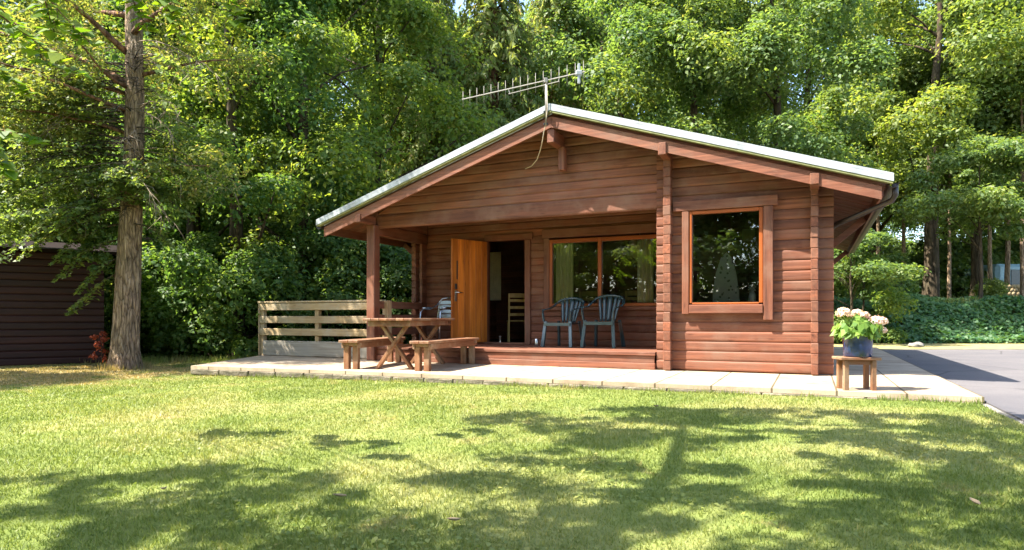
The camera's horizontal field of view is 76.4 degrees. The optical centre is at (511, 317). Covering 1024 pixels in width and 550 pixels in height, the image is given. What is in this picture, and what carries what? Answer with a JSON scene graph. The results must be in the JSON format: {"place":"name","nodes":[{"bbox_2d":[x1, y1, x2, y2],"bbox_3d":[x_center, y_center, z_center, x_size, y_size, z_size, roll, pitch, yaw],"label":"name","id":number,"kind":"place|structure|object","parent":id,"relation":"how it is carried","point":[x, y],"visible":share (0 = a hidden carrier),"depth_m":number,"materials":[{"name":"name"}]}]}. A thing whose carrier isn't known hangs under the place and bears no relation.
{"place":"outdoors","nodes":[
{"label":"outdoors","id":0,"kind":"place"},
{"bbox_2d":[93,360,156,370],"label":"root grass","id":1,"kind":"structure","parent":0,"point":[104,367],"depth_m":11.34,"materials":[{"name":"green plant"}]},
{"bbox_2d":[79,354,250,363],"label":"garden bed","id":2,"kind":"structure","parent":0,"point":[166,359],"depth_m":13.43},
{"bbox_2d":[8,0,995,245],"label":"sky","id":3,"kind":"structure","parent":0,"point":[458,2],"materials":[{"name":"white"}]},
{"bbox_2d":[0,305,1023,549],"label":"ground","id":4,"kind":"structure","parent":0,"point":[536,499],"depth_m":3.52,"materials":[{"name":"green plant"}]},
{"bbox_2d":[0,240,116,365],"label":"garden shed","id":5,"kind":"structure","parent":4,"relation":"on","point":[38,326],"depth_m":12.59,"materials":[{"name":"brown wood"}]},
{"bbox_2d":[0,0,120,240],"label":"sycamore tree","id":6,"kind":"object","parent":4,"relation":"on","point":[15,56],"visible":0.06,"depth_m":16.85,"materials":[{"name":"green plant"}]},
{"bbox_2d":[0,0,166,332],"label":"broadleaf tree","id":7,"kind":"object","parent":4,"relation":"on","point":[56,240],"visible":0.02,"depth_m":17.99,"materials":[{"name":"green plant"}]},
{"bbox_2d":[88,331,109,364],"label":"copper shrub","id":8,"kind":"object","parent":4,"relation":"on","point":[94,337],"visible":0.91,"depth_m":11.73,"materials":[{"name":"red plant"}]},
{"bbox_2d":[0,0,250,180],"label":"lime tree","id":9,"kind":"object","parent":4,"relation":"on","point":[28,48],"visible":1,"depth_m":4.31,"materials":[{"name":"green plant"}]},
{"bbox_2d":[1,0,252,323],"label":"broadleaf tree","id":10,"kind":"object","parent":4,"relation":"on","point":[150,36],"visible":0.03,"depth_m":18.33,"materials":[{"name":"green plant"}]},
{"bbox_2d":[13,0,250,210],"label":"sycamore tree","id":11,"kind":"object","parent":4,"relation":"on","point":[149,90],"depth_m":22.85,"materials":[{"name":"green plant"}]},
{"bbox_2d":[0,0,285,369],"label":"larch tree","id":12,"kind":"object","parent":4,"relation":"on","point":[77,215],"visible":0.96,"depth_m":11.38,"materials":[{"name":"green plant"}]},
{"bbox_2d":[104,236,227,354],"bbox_3d":[-8.380,-0.478,16.118,3.180,3.096,2.856,0,0,0],"label":"leafy shrub","id":13,"kind":"object","parent":4,"relation":"on","point":[159,247],"visible":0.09,"depth_m":15.55,"materials":[{"name":"green plant"}]},
{"bbox_2d":[53,0,340,344],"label":"broadleaf tree","id":14,"kind":"object","parent":4,"relation":"on","point":[192,227],"visible":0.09,"depth_m":16.41,"materials":[{"name":"green plant"}]},
{"bbox_2d":[140,231,266,357],"bbox_3d":[-7.088,-0.478,14.925,2.856,3.096,3.180,0,0,11],"label":"leafy shrub","id":15,"kind":"object","parent":4,"relation":"on","point":[170,338],"visible":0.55,"depth_m":14.20,"materials":[{"name":"green plant"}]},
{"bbox_2d":[165,210,251,325],"bbox_3d":[-10.773,-1.412,22.509,5.009,4.876,4.498,0,0,42],"label":"leafy shrub","id":16,"kind":"object","parent":4,"relation":"on","point":[225,235],"visible":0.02,"depth_m":21.75,"materials":[{"name":"green plant"}]},
{"bbox_2d":[84,0,361,356],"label":"broadleaf tree","id":17,"kind":"object","parent":4,"relation":"on","point":[289,12],"visible":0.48,"depth_m":14.00,"materials":[{"name":"green plant"}]},
{"bbox_2d":[104,331,406,355],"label":"woodland undergrowth","id":18,"kind":"object","parent":4,"relation":"on","point":[141,347],"visible":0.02,"depth_m":15.93,"materials":[{"name":"green plant"}]},
{"bbox_2d":[151,7,363,239],"bbox_3d":[-9.699,-6.788,24.446,8.175,15.041,8.656,0,0,8],"label":"sycamore tree","id":19,"kind":"object","parent":4,"relation":"on","point":[321,78],"visible":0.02,"depth_m":25.10,"materials":[{"name":"green plant"}]},
{"bbox_2d":[195,240,331,358],"bbox_3d":[-5.450,-0.349,14.480,2.862,2.786,2.570,0,0,10],"label":"leafy shrub","id":20,"kind":"object","parent":4,"relation":"on","point":[277,253],"visible":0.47,"depth_m":14.09,"materials":[{"name":"green plant"}]},
{"bbox_2d":[244,217,327,292],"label":"leafy shrub","id":21,"kind":"object","parent":4,"relation":"on","point":[275,226],"visible":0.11,"depth_m":21.35,"materials":[{"name":"green plant"}]},
{"bbox_2d":[144,0,438,334],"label":"broadleaf tree","id":22,"kind":"object","parent":4,"relation":"on","point":[346,144],"visible":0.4,"depth_m":15.04,"materials":[{"name":"green plant"}]},
{"bbox_2d":[261,229,366,341],"bbox_3d":[-4.292,-0.568,15.695,2.998,3.251,3.339,0,0,4],"label":"leafy shrub","id":23,"kind":"object","parent":4,"relation":"on","point":[328,244],"visible":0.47,"depth_m":14.92,"materials":[{"name":"green plant"}]},
{"bbox_2d":[243,10,397,232],"bbox_3d":[-9.619,-7.894,31.301,9.836,17.092,9.289,0,0,4],"label":"sycamore tree","id":24,"kind":"object","parent":4,"relation":"on","point":[354,97],"visible":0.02,"depth_m":30.75,"materials":[{"name":"green plant"}]},
{"bbox_2d":[319,239,411,343],"bbox_3d":[-3.152,-0.509,15.512,2.856,3.096,3.180,0,0,-7],"label":"leafy shrub","id":25,"kind":"object","parent":4,"relation":"on","point":[396,270],"visible":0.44,"depth_m":14.79,"materials":[{"name":"green plant"}]},
{"bbox_2d":[333,246,411,343],"bbox_3d":[-2.702,-0.654,16.030,3.498,3.406,3.141,0,0,42],"label":"leafy shrub","id":26,"kind":"object","parent":4,"relation":"on","point":[406,312],"visible":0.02,"depth_m":15.46,"materials":[{"name":"green plant"}]},
{"bbox_2d":[252,0,505,336],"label":"broadleaf tree","id":27,"kind":"object","parent":4,"relation":"on","point":[422,15],"visible":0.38,"depth_m":17.57,"materials":[{"name":"green plant"}]},
{"bbox_2d":[308,0,504,205],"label":"broadleaf tree","id":28,"kind":"object","parent":4,"relation":"on","point":[387,56],"visible":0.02,"depth_m":22.38,"materials":[{"name":"green plant"}]},
{"bbox_2d":[365,0,476,294],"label":"conifer tree","id":29,"kind":"object","parent":4,"relation":"on","point":[408,158],"visible":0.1,"depth_m":20.44,"materials":[{"name":"green plant"}]},
{"bbox_2d":[392,13,504,150],"bbox_3d":[-3.171,-7.937,35.579,9.289,17.092,9.836,0,0,34],"label":"sycamore tree","id":30,"kind":"object","parent":4,"relation":"on","point":[464,30],"visible":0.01,"depth_m":33.85,"materials":[{"name":"green plant"}]},
{"bbox_2d":[434,0,544,146],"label":"conifer tree","id":31,"kind":"object","parent":4,"relation":"on","point":[497,24],"visible":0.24,"depth_m":21.36,"materials":[{"name":"green plant"}]},
{"bbox_2d":[489,11,595,111],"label":"sycamore tree","id":32,"kind":"object","parent":4,"relation":"on","point":[524,20],"visible":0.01,"depth_m":33.44,"materials":[{"name":"green plant"}]},
{"bbox_2d":[518,0,590,112],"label":"conifer tree","id":33,"kind":"object","parent":4,"relation":"on","point":[540,5],"visible":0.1,"depth_m":24.37,"materials":[{"name":"green plant"}]},
{"bbox_2d":[523,0,616,107],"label":"broadleaf tree","id":34,"kind":"object","parent":4,"relation":"on","point":[582,14],"visible":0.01,"depth_m":42.05,"materials":[{"name":"green plant"}]},
{"bbox_2d":[186,372,982,403],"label":"edge grass","id":35,"kind":"structure","parent":4,"relation":"on","point":[733,392],"depth_m":7.41,"materials":[{"name":"green plant"}]},
{"bbox_2d":[191,369,981,403],"bbox_3d":[-0.241,0.911,8.220,10.275,0.218,0.195,0,0,23],"label":"patio edging","id":36,"kind":"object","parent":4,"relation":"on","point":[282,374],"visible":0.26,"depth_m":8.60,"materials":[{"name":"grey concrete"}]},
{"bbox_2d":[517,0,735,133],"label":"sycamore tree","id":37,"kind":"object","parent":4,"relation":"on","point":[626,26],"visible":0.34,"depth_m":21.75,"materials":[{"name":"green plant"}]},
{"bbox_2d":[547,0,709,125],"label":"broadleaf tree","id":38,"kind":"object","parent":4,"relation":"on","point":[589,11],"visible":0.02,"depth_m":31.11,"materials":[{"name":"green plant"}]},
{"bbox_2d":[585,0,764,141],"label":"sycamore tree","id":39,"kind":"object","parent":4,"relation":"on","point":[727,127],"visible":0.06,"depth_m":31.78,"materials":[{"name":"green plant"}]},
{"bbox_2d":[586,0,820,150],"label":"sycamore tree","id":40,"kind":"object","parent":4,"relation":"on","point":[653,83],"visible":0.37,"depth_m":20.91,"materials":[{"name":"green plant"}]},
{"bbox_2d":[699,6,831,146],"bbox_3d":[12.921,-8.935,36.633,9.289,17.092,9.836,0,0,-39],"label":"sycamore tree","id":41,"kind":"object","parent":4,"relation":"on","point":[803,92],"visible":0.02,"depth_m":33.81,"materials":[{"name":"green plant"}]},
{"bbox_2d":[704,2,853,145],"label":"broadleaf tree","id":42,"kind":"object","parent":4,"relation":"on","point":[803,72],"visible":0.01,"depth_m":46.91,"materials":[{"name":"green plant"}]},
{"bbox_2d":[662,0,900,174],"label":"sycamore tree","id":43,"kind":"object","parent":4,"relation":"on","point":[826,13],"visible":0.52,"depth_m":20.41,"materials":[{"name":"green plant"}]},
{"bbox_2d":[710,0,912,297],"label":"broadleaf tree","id":44,"kind":"object","parent":4,"relation":"on","point":[823,125],"visible":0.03,"depth_m":30.87,"materials":[{"name":"green plant"}]},
{"bbox_2d":[784,0,961,256],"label":"sycamore tree","id":45,"kind":"object","parent":4,"relation":"on","point":[888,218],"visible":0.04,"depth_m":32.73,"materials":[{"name":"green plant"}]},
{"bbox_2d":[832,59,919,253],"bbox_3d":[16.322,-6.040,29.505,3.814,11.396,4.498,0,0,-12],"label":"slim tree","id":46,"kind":"object","parent":4,"relation":"on","point":[899,78],"visible":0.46,"depth_m":28.49,"materials":[{"name":"green plant"}]},
{"bbox_2d":[844,262,921,298],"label":"woodland bush","id":47,"kind":"object","parent":4,"relation":"on","point":[896,286],"visible":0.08,"depth_m":22.92,"materials":[{"name":"green plant"}]},
{"bbox_2d":[844,251,925,296],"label":"woodland bush","id":48,"kind":"object","parent":4,"relation":"on","point":[896,256],"visible":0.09,"depth_m":25.07,"materials":[{"name":"green plant"}]},
{"bbox_2d":[856,140,921,241],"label":"broadleaf tree","id":49,"kind":"object","parent":4,"relation":"on","point":[893,231],"visible":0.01,"depth_m":56.02,"materials":[{"name":"green plant"}]},
{"bbox_2d":[841,44,944,262],"bbox_3d":[18.462,-6.621,31.183,4.948,12.535,4.196,0,0,-5],"label":"slim tree","id":50,"kind":"object","parent":4,"relation":"on","point":[868,144],"visible":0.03,"depth_m":30.70,"materials":[{"name":"green plant"}]},
{"bbox_2d":[881,247,907,262],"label":"woodland bush","id":51,"kind":"object","parent":4,"relation":"on","point":[884,251],"visible":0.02,"depth_m":37.25,"materials":[{"name":"green plant"}]},
{"bbox_2d":[881,238,922,263],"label":"woodland bush","id":52,"kind":"object","parent":4,"relation":"on","point":[891,243],"visible":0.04,"depth_m":38.74,"materials":[{"name":"green plant"}]},
{"bbox_2d":[808,0,1023,296],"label":"sycamore tree","id":53,"kind":"object","parent":4,"relation":"on","point":[932,106],"visible":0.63,"depth_m":25.07,"materials":[{"name":"green plant"}]},
{"bbox_2d":[834,344,1023,348],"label":"verge","id":54,"kind":"structure","parent":4,"relation":"on","point":[956,346],"depth_m":17.75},
{"bbox_2d":[834,252,919,343],"bbox_3d":[10.586,-0.521,19.837,3.021,2.941,2.713,0,0,19],"label":"leafy shrub","id":55,"kind":"object","parent":54,"relation":"on","point":[889,306],"visible":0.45,"depth_m":19.49,"materials":[{"name":"green plant"}]},
{"bbox_2d":[834,228,931,317],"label":"understorey tree","id":56,"kind":"object","parent":54,"relation":"on","point":[879,271],"visible":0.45,"depth_m":18.22,"materials":[{"name":"green plant"}]},
{"bbox_2d":[834,292,1023,343],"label":"ivy ground cover","id":57,"kind":"object","parent":54,"relation":"on","point":[985,311],"visible":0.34,"depth_m":20.87,"materials":[{"name":"green plant"}]},
{"bbox_2d":[914,270,946,297],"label":"woodland bush","id":58,"kind":"object","parent":4,"relation":"on","point":[942,282],"visible":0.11,"depth_m":31.55,"materials":[{"name":"green plant"}]},
{"bbox_2d":[900,237,966,294],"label":"woodland bush","id":59,"kind":"object","parent":4,"relation":"on","point":[920,243],"visible":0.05,"depth_m":34.45,"materials":[{"name":"green plant"}]},
{"bbox_2d":[865,0,1013,253],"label":"sycamore tree","id":60,"kind":"object","parent":4,"relation":"on","point":[930,5],"visible":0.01,"depth_m":34.59,"materials":[{"name":"green plant"}]},
{"bbox_2d":[880,211,1003,242],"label":"broadleaf tree","id":61,"kind":"object","parent":4,"relation":"on","point":[919,235],"depth_m":57.38,"materials":[{"name":"green plant"}]},
{"bbox_2d":[888,70,1003,297],"bbox_3d":[18.259,-5.405,27.443,3.406,10.175,4.017,0,0,-19],"label":"slim tree","id":62,"kind":"object","parent":4,"relation":"on","point":[976,115],"visible":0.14,"depth_m":27.40,"materials":[{"name":"green plant"}]},
{"bbox_2d":[880,0,1023,295],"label":"sycamore tree","id":63,"kind":"object","parent":4,"relation":"on","point":[926,59],"visible":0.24,"depth_m":27.54,"materials":[{"name":"green plant"}]},
{"bbox_2d":[941,268,965,298],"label":"woodland bush","id":64,"kind":"object","parent":4,"relation":"on","point":[956,275],"visible":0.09,"depth_m":32.58,"materials":[{"name":"green plant"}]},
{"bbox_2d":[891,134,1023,298],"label":"understorey tree","id":65,"kind":"object","parent":4,"relation":"on","point":[999,150],"visible":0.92,"depth_m":22.00,"materials":[{"name":"green plant"}]},
{"bbox_2d":[914,236,1002,297],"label":"woodland bush","id":66,"kind":"object","parent":4,"relation":"on","point":[962,282],"visible":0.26,"depth_m":32.25,"materials":[{"name":"green plant"}]},
{"bbox_2d":[912,0,1023,182],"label":"sycamore tree","id":67,"kind":"object","parent":4,"relation":"on","point":[1007,86],"visible":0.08,"depth_m":25.91,"materials":[{"name":"green plant"}]},
{"bbox_2d":[939,215,1019,263],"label":"broadleaf tree","id":68,"kind":"object","parent":4,"relation":"on","point":[1003,244],"visible":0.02,"depth_m":34.55,"materials":[{"name":"green plant"}]},
{"bbox_2d":[940,237,1019,293],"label":"woodland bush","id":69,"kind":"object","parent":4,"relation":"on","point":[999,256],"visible":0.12,"depth_m":32.71,"materials":[{"name":"green plant"}]},
{"bbox_2d":[942,148,1023,234],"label":"understorey tree","id":70,"kind":"object","parent":4,"relation":"on","point":[994,171],"visible":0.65,"depth_m":22.28,"materials":[{"name":"green plant"}]},
{"bbox_2d":[942,50,1023,284],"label":"slim tree","id":71,"kind":"object","parent":4,"relation":"on","point":[989,254],"visible":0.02,"depth_m":27.54,"materials":[{"name":"brown plant"}]},
{"bbox_2d":[958,226,1019,260],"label":"woodland bush","id":72,"kind":"object","parent":4,"relation":"on","point":[985,233],"visible":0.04,"depth_m":35.08,"materials":[{"name":"green plant"}]},
{"bbox_2d":[969,278,1010,298],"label":"woodland bush","id":73,"kind":"object","parent":4,"relation":"on","point":[993,290],"visible":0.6,"depth_m":25.88,"materials":[{"name":"green plant"}]},
{"bbox_2d":[965,264,1019,298],"bbox_3d":[25.061,-1.506,31.985,4.600,2.100,2.030,0,0,-8],"label":"caravan","id":74,"kind":"object","parent":4,"relation":"on","point":[998,270],"visible":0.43,"depth_m":30.80,"materials":[{"name":"blue plastic"}]},
{"bbox_2d":[1011,270,1019,284],"bbox_3d":[24.011,-1.906,30.833,0.780,0.750,0.040,0,0,-8],"label":"window","id":75,"kind":"structure","parent":74,"relation":"in","point":[1015,274],"depth_m":30.79,"materials":[{"name":"grey glass"}]},
{"bbox_2d":[972,14,1012,284],"bbox_3d":[22.427,-7.415,28.679,5.623,14.245,4.768,0,0,-25],"label":"slim tree","id":76,"kind":"object","parent":4,"relation":"on","point":[1007,260],"depth_m":29.00,"materials":[{"name":"brown plant"}]},
{"bbox_2d":[968,9,1023,295],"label":"slim tree","id":77,"kind":"object","parent":4,"relation":"on","point":[996,124],"visible":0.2,"depth_m":25.90,"materials":[{"name":"green plant"}]},
{"bbox_2d":[983,404,1023,424],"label":"kerb","id":78,"kind":"structure","parent":4,"relation":"on","point":[1001,413],"depth_m":5.50,"materials":[{"name":"concrete"}]},
{"bbox_2d":[994,285,1019,296],"bbox_3d":[20.948,-0.939,27.500,2.378,0.912,0.400,0,0,0],"label":"log pile","id":79,"kind":"object","parent":4,"relation":"on","point":[1014,290],"visible":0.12,"depth_m":27.30,"materials":[{"name":"beige wood"}]},
{"bbox_2d":[191,347,983,403],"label":"paving","id":80,"kind":"structure","parent":0,"point":[896,376],"depth_m":8.44,"materials":[{"name":"beige concrete"}]},
{"bbox_2d":[258,300,391,357],"bbox_3d":[-3.627,0.211,12.367,3.130,1.073,0.140,0,0,25],"label":"deck railing","id":81,"kind":"object","parent":80,"relation":"on","point":[317,347],"visible":0.74,"depth_m":12.40,"materials":[{"name":"brown wood"}]},
{"bbox_2d":[339,337,404,368],"bbox_3d":[-2.164,0.537,10.240,0.304,0.425,1.750,0,0,14],"label":"bench","id":82,"kind":"object","parent":80,"relation":"on","point":[355,344],"visible":0.87,"depth_m":9.51,"materials":[{"name":"brown wood"}]},
{"bbox_2d":[363,318,454,369],"bbox_3d":[-1.540,0.384,10.019,0.766,0.754,1.700,0,0,16],"label":"picnic table","id":83,"kind":"object","parent":80,"relation":"on","point":[404,323],"visible":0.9,"depth_m":9.42,"materials":[{"name":"brown wood"}]},
{"bbox_2d":[409,337,478,371],"bbox_3d":[-0.984,0.537,9.836,0.304,0.425,1.750,0,0,21],"label":"bench","id":84,"kind":"object","parent":80,"relation":"on","point":[463,343],"visible":1,"depth_m":9.31,"materials":[{"name":"brown wood"}]},
{"bbox_2d":[316,103,899,374],"bbox_3d":[2.402,-1.196,13.534,8.874,3.886,8.850,0,0,25],"label":"log cabin","id":85,"kind":"object","parent":80,"relation":"on","point":[599,191],"visible":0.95,"depth_m":9.97,"materials":[{"name":"brown wood"}]},
{"bbox_2d":[419,297,450,339],"bbox_3d":[-1.352,0.056,12.110,0.554,0.890,0.545,0,0,37],"label":"metal chair","id":86,"kind":"object","parent":85,"relation":"on","point":[443,307],"visible":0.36,"depth_m":12.26,"materials":[{"name":"metal"}]},
{"bbox_2d":[451,238,486,341],"bbox_3d":[-0.793,-0.490,12.074,0.837,1.900,0.164,0,0,-43],"label":"door","id":87,"kind":"structure","parent":85,"relation":"in","point":[468,257],"depth_m":12.05,"materials":[{"name":"orange wood"}]},
{"bbox_2d":[490,252,500,299],"bbox_3d":[-0.390,-0.980,15.343,0.294,1.140,0.060,0,0,25],"label":"curtain","id":88,"kind":"object","parent":85,"relation":"hanging from","point":[495,275],"visible":1,"depth_m":15.33,"materials":[{"name":"fabric"}]},
{"bbox_2d":[506,293,524,342],"bbox_3d":[0.114,0.013,13.273,0.424,1.006,0.468,0,0,-5],"label":"dining chair","id":89,"kind":"object","parent":85,"relation":"on","point":[516,295],"visible":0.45,"depth_m":13.06,"materials":[{"name":"brown wood"}]},
{"bbox_2d":[462,61,585,168],"bbox_3d":[0.240,-2.994,9.917,2.069,1.322,0.509,0,0,29],"label":"television aerial","id":90,"kind":"object","parent":85,"relation":"attached to","point":[579,72],"visible":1,"depth_m":9.52,"materials":[{"name":"metal"}]},
{"bbox_2d":[541,297,585,347],"bbox_3d":[0.909,0.070,11.241,0.642,0.865,0.626,0,0,33],"label":"plastic chair","id":91,"kind":"object","parent":85,"relation":"on","point":[572,318],"visible":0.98,"depth_m":11.32,"materials":[{"name":"grey plastic"}]},
{"bbox_2d":[556,243,573,303],"bbox_3d":[0.965,-0.810,11.920,0.344,1.160,0.060,0,0,25],"label":"curtain","id":92,"kind":"object","parent":85,"relation":"hanging from","point":[564,270],"visible":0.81,"depth_m":11.92,"materials":[{"name":"fabric"}]},
{"bbox_2d":[542,234,656,311],"bbox_3d":[1.683,-0.780,11.426,2.420,1.340,0.140,0,0,25],"label":"window","id":93,"kind":"structure","parent":85,"relation":"in","point":[548,243],"depth_m":11.56,"materials":[{"name":"brown wood"}]},
{"bbox_2d":[580,294,625,347],"bbox_3d":[1.559,0.049,10.986,0.662,0.908,0.645,0,0,29],"label":"plastic chair","id":94,"kind":"object","parent":85,"relation":"on","point":[612,314],"visible":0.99,"depth_m":11.08,"materials":[{"name":"grey plastic"}]},
{"bbox_2d":[628,234,639,258],"bbox_3d":[2.346,-1.460,11.935,0.440,0.780,0.440,0,0,0],"label":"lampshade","id":95,"kind":"object","parent":85,"relation":"hanging from","point":[632,247],"visible":0.27,"depth_m":11.81,"materials":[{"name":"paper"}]},
{"bbox_2d":[637,239,653,302],"bbox_3d":[2.318,-0.810,11.296,0.284,1.160,0.060,0,0,25],"label":"curtain","id":96,"kind":"object","parent":85,"relation":"hanging from","point":[645,270],"visible":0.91,"depth_m":11.29,"materials":[{"name":"fabric"}]},
{"bbox_2d":[682,207,762,313],"bbox_3d":[2.892,-0.771,8.957,1.065,1.443,0.150,0,0,25],"label":"window","id":97,"kind":"structure","parent":85,"relation":"in","point":[687,216],"depth_m":9.02,"materials":[{"name":"brown wood"}]},
{"bbox_2d":[713,252,739,301],"bbox_3d":[3.130,-0.218,9.493,0.390,1.473,0.063,0,0,25],"label":"ironing board","id":98,"kind":"object","parent":85,"relation":"on","point":[726,288],"visible":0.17,"depth_m":9.46,"materials":[{"name":"fabric"}]},
{"bbox_2d":[763,205,772,319],"bbox_3d":[3.437,-0.731,8.714,0.120,1.523,0.135,0,0,25],"label":"window trim","id":99,"kind":"structure","parent":85,"relation":"in","point":[767,210],"depth_m":8.65,"materials":[{"name":"brown wood"}]},
{"bbox_2d":[832,356,881,390],"bbox_3d":[3.600,0.579,6.800,0.400,0.342,0.253,0,0,6],"label":"plant stool","id":100,"kind":"object","parent":80,"relation":"on","point":[843,363],"visible":0.99,"depth_m":6.71,"materials":[{"name":"brown wood"}]},
{"bbox_2d":[830,307,888,356],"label":"potted hydrangea","id":101,"kind":"object","parent":100,"relation":"on","point":[858,332],"visible":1,"depth_m":6.70,"materials":[{"name":"green plant"}]},
{"bbox_2d":[579,291,598,306],"bbox_3d":[1.546,0.013,12.278,0.424,1.006,0.468,0,0,27],"label":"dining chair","id":102,"kind":"object","parent":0,"point":[588,293],"visible":0.12,"depth_m":12.09,"materials":[{"name":"brown wood"}]},
{"bbox_2d":[625,291,636,302],"bbox_3d":[2.336,0.013,11.913,0.424,1.006,0.468,0,0,25],"label":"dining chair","id":103,"kind":"object","parent":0,"point":[630,293],"visible":0.18,"depth_m":11.76,"materials":[{"name":"brown wood"}]},
{"bbox_2d":[748,284,755,301],"bbox_3d":[3.320,-0.324,8.997,0.110,0.272,0.101,0,0,25],"label":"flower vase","id":104,"kind":"object","parent":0,"point":[752,296],"visible":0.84,"depth_m":8.96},
{"bbox_2d":[837,295,1008,303],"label":"long grass","id":105,"kind":"structure","parent":0,"point":[953,300],"depth_m":22.25,"materials":[{"name":"green plant"}]},
{"bbox_2d":[881,349,1023,421],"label":"driveway","id":106,"kind":"structure","parent":0,"point":[994,378],"depth_m":9.98,"materials":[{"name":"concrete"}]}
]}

